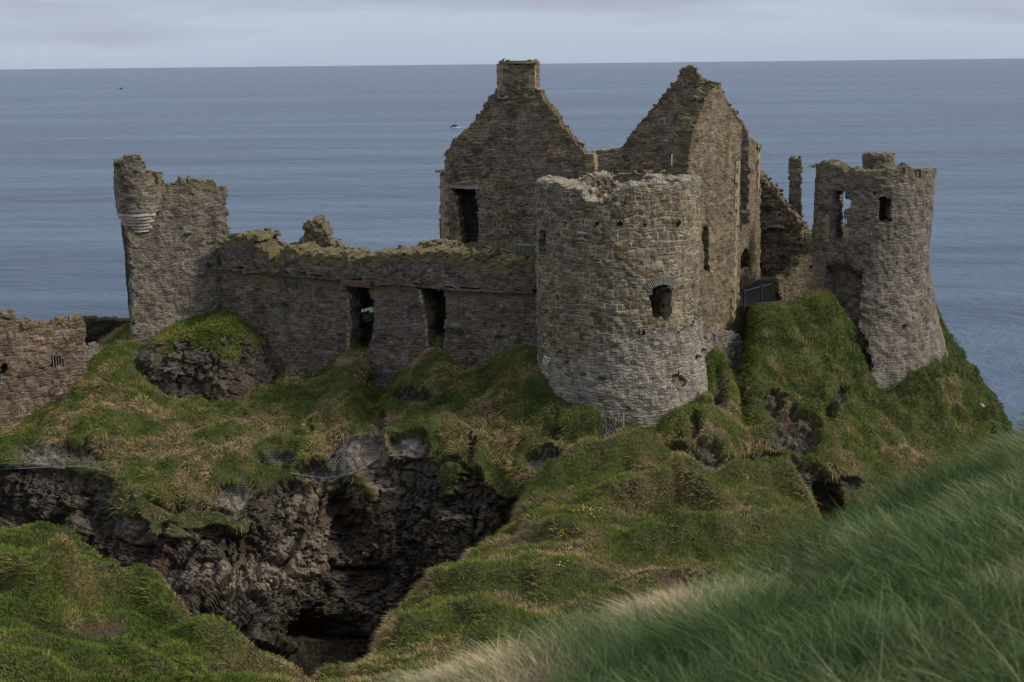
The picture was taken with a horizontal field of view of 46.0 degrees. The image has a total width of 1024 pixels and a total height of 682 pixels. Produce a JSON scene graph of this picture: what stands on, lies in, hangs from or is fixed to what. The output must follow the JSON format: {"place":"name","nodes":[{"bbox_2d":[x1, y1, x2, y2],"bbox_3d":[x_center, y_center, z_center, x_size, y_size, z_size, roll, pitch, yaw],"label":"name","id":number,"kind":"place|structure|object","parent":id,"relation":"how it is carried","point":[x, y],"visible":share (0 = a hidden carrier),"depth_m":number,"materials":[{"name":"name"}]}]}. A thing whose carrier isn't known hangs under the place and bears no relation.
{"place":"outdoors","nodes":[
{"label":"outdoors","id":0,"kind":"place"},
{"bbox_2d":[0,520,314,681],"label":"bank","id":1,"kind":"structure","parent":0,"point":[115,624],"depth_m":20.08,"materials":[{"name":"green plant"}]},
{"bbox_2d":[0,276,1012,680],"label":"headland","id":2,"kind":"structure","parent":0,"point":[330,594],"depth_m":50.75,"materials":[{"name":"green plant"}]},
{"bbox_2d":[0,308,87,426],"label":"boundary wall","id":3,"kind":"structure","parent":2,"relation":"on","point":[43,362],"depth_m":55.08,"materials":[{"name":"grey stone"}]},
{"bbox_2d":[0,444,104,470],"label":"rockfall netting","id":4,"kind":"object","parent":2,"relation":"on","point":[49,461],"visible":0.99,"depth_m":51.05,"materials":[{"name":"metal"}]},
{"bbox_2d":[85,341,101,360],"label":"wall","id":5,"kind":"structure","parent":2,"relation":"on","point":[92,348],"depth_m":58.10,"materials":[{"name":"grey stone"}]},
{"bbox_2d":[83,315,129,344],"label":"ruined wall","id":6,"kind":"structure","parent":2,"relation":"on","point":[97,328],"depth_m":61.08,"materials":[{"name":"grey stone"}]},
{"bbox_2d":[113,154,231,345],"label":"gatehouse tower","id":7,"kind":"structure","parent":2,"relation":"on","point":[171,277],"depth_m":58.27,"materials":[{"name":"stone"}]},
{"bbox_2d":[137,313,277,402],"bbox_3d":[-14.939,1.046,58.747,8.304,4.569,6.762,-1,13,0],"label":"rock outcrop","id":8,"kind":"object","parent":2,"relation":"on","point":[208,375],"visible":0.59,"depth_m":56.65,"materials":[{"name":"grey stone"}]},
{"bbox_2d":[145,310,267,367],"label":"outcrop grass","id":9,"kind":"structure","parent":8,"relation":"on","point":[212,318],"depth_m":57.69,"materials":[{"name":"green plant"}]},
{"bbox_2d":[216,475,254,506],"bbox_3d":[-11.548,6.138,49.564,1.808,1.065,0.886,-11,17,-39],"label":"rockfall netting","id":10,"kind":"object","parent":2,"relation":"on","point":[235,491],"visible":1,"depth_m":49.80,"materials":[{"name":"metal"}]},
{"bbox_2d":[263,449,295,464],"bbox_3d":[-9.889,4.942,51.297,1.051,0.675,1.098,-11,16,-37],"label":"rockfall netting","id":11,"kind":"object","parent":2,"relation":"on","point":[279,456],"visible":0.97,"depth_m":51.37,"materials":[{"name":"metal"}]},
{"bbox_2d":[290,215,341,248],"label":"ruined wall","id":12,"kind":"structure","parent":2,"relation":"on","point":[318,230],"depth_m":59.91,"materials":[{"name":"grey stone"}]},
{"bbox_2d":[293,417,387,477],"bbox_3d":[-6.515,4.661,51.403,2.633,1.748,5.494,9,16,37],"label":"rockfall netting","id":13,"kind":"object","parent":2,"relation":"on","point":[351,457],"visible":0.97,"depth_m":51.01,"materials":[{"name":"metal"}]},
{"bbox_2d":[217,228,536,391],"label":"curtain wall","id":14,"kind":"structure","parent":2,"relation":"on","point":[415,300],"depth_m":56.28,"materials":[{"name":"grey stone"}]},
{"bbox_2d":[362,307,373,320],"bbox_3d":[-6.579,-1.259,56.878,1.048,0.652,0.798,-1,13,0],"label":"ivy bush","id":15,"kind":"object","parent":14,"relation":"attached to","point":[369,316],"visible":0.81,"depth_m":56.74,"materials":[{"name":"green plant"}]},
{"bbox_2d":[238,239,509,261],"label":"wall grass","id":16,"kind":"structure","parent":14,"relation":"on","point":[490,259],"depth_m":55.07,"materials":[{"name":"green plant"}]},
{"bbox_2d":[416,238,457,247],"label":"wall","id":17,"kind":"structure","parent":14,"relation":"attached to","point":[438,241],"depth_m":58.13,"materials":[{"name":"grey stone"}]},
{"bbox_2d":[506,243,535,259],"bbox_3d":[0.648,-3.915,53.707,1.643,0.801,0.938,4,14,20],"label":"wooden box","id":18,"kind":"object","parent":14,"relation":"on","point":[525,249],"visible":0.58,"depth_m":53.46,"materials":[{"name":"wood"}]},
{"bbox_2d":[389,438,421,455],"bbox_3d":[-4.427,4.423,50.715,1.405,0.748,0.939,-1,13,0],"label":"rockfall netting","id":19,"kind":"object","parent":2,"relation":"on","point":[408,448],"visible":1,"depth_m":50.71,"materials":[{"name":"metal"}]},
{"bbox_2d":[0,285,1014,537],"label":"headland grass","id":20,"kind":"structure","parent":2,"relation":"on","point":[334,417],"depth_m":53.65,"materials":[{"name":"green plant"}]},
{"bbox_2d":[742,283,778,320],"bbox_3d":[12.055,-1.948,58.389,2.268,1.752,0.090,-9,15,-31],"label":"railing","id":21,"kind":"object","parent":20,"relation":"on","point":[774,293],"visible":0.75,"depth_m":58.20,"materials":[{"name":"grey metal"}]},
{"bbox_2d":[435,59,597,253],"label":"gable house","id":22,"kind":"structure","parent":2,"relation":"on","point":[510,146],"depth_m":61.03,"materials":[{"name":"stone"}]},
{"bbox_2d":[542,91,582,151],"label":"wall grass","id":23,"kind":"structure","parent":22,"relation":"on","point":[559,120],"depth_m":60.05,"materials":[{"name":"green plant"}]},
{"bbox_2d":[527,448,566,473],"bbox_3d":[1.572,4.805,48.063,2.323,0.916,1.370,8,16,33],"label":"rockfall netting","id":24,"kind":"object","parent":2,"relation":"on","point":[543,460],"visible":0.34,"depth_m":48.73,"materials":[{"name":"metal"}]},
{"bbox_2d":[589,145,623,174],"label":"courtyard wall","id":25,"kind":"structure","parent":2,"relation":"on","point":[610,160],"depth_m":66.19,"materials":[{"name":"grey stone"}]},
{"bbox_2d":[604,412,623,437],"bbox_3d":[4.075,3.788,48.566,0.954,1.466,2.359,1,13,5],"label":"rockfall netting","id":26,"kind":"object","parent":2,"relation":"on","point":[616,426],"visible":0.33,"depth_m":49.18,"materials":[{"name":"metal"}]},
{"bbox_2d":[535,170,707,427],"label":"round tower","id":27,"kind":"structure","parent":2,"relation":"on","point":[617,265],"depth_m":49.28,"materials":[{"name":"grey stone"}]},
{"bbox_2d":[543,356,550,363],"bbox_3d":[1.501,0.794,51.014,0.408,0.394,0.303,-1,13,0],"label":"flowering plant","id":28,"kind":"object","parent":27,"relation":"attached to","point":[547,360],"visible":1,"depth_m":50.96,"materials":[{"name":"white plant"}]},
{"bbox_2d":[608,169,671,182],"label":"ruined wall","id":29,"kind":"structure","parent":27,"relation":"on","point":[626,177],"depth_m":58.42,"materials":[{"name":"grey stone"}]},
{"bbox_2d":[622,64,761,375],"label":"ruined house","id":30,"kind":"structure","parent":2,"relation":"on","point":[692,122],"depth_m":56.85,"materials":[{"name":"stone"}]},
{"bbox_2d":[759,170,807,275],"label":"ruined wall","id":31,"kind":"structure","parent":2,"relation":"on","point":[782,237],"depth_m":66.08,"materials":[{"name":"stone"}]},
{"bbox_2d":[788,156,803,219],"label":"stone pier","id":32,"kind":"structure","parent":2,"relation":"on","point":[795,170],"depth_m":65.94,"materials":[{"name":"grey stone"}]},
{"bbox_2d":[771,251,829,302],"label":"ruined wall","id":33,"kind":"structure","parent":2,"relation":"on","point":[799,276],"depth_m":58.78,"materials":[{"name":"grey stone"}]},
{"bbox_2d":[803,151,947,389],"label":"flared tower","id":34,"kind":"structure","parent":2,"relation":"on","point":[875,249],"depth_m":58.07,"materials":[{"name":"grey stone"}]},
{"bbox_2d":[809,163,848,167],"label":"wall grass","id":35,"kind":"structure","parent":34,"relation":"attached to","point":[813,166],"depth_m":58.49,"materials":[{"name":"green plant"}]},
{"bbox_2d":[0,58,1023,433],"bbox_3d":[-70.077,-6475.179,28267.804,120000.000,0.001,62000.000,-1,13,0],"label":"sea","id":36,"kind":"structure","parent":0,"point":[354,156],"depth_m":618.75,"materials":[{"name":"blue liquid"}]},
{"bbox_2d":[0,0,1023,68],"label":"sky","id":37,"kind":"structure","parent":0,"point":[35,34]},
{"bbox_2d":[307,425,831,681],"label":"grassy mound","id":38,"kind":"object","parent":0,"point":[665,579],"visible":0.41,"depth_m":33.87,"materials":[{"name":"green plant"}]},
{"bbox_2d":[347,403,1023,681],"bbox_3d":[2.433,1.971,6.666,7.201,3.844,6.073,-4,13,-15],"label":"grass","id":39,"kind":"structure","parent":0,"point":[889,534],"depth_m":5.37,"materials":[{"name":"green plant"}]},
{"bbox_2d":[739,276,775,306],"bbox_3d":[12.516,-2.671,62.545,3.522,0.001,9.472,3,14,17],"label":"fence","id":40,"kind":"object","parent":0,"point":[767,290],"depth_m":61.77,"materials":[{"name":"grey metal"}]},
{"bbox_2d":[834,553,1021,679],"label":"bank","id":41,"kind":"structure","parent":0,"point":[958,634],"depth_m":4.79,"materials":[{"name":"green plant"}]}
]}

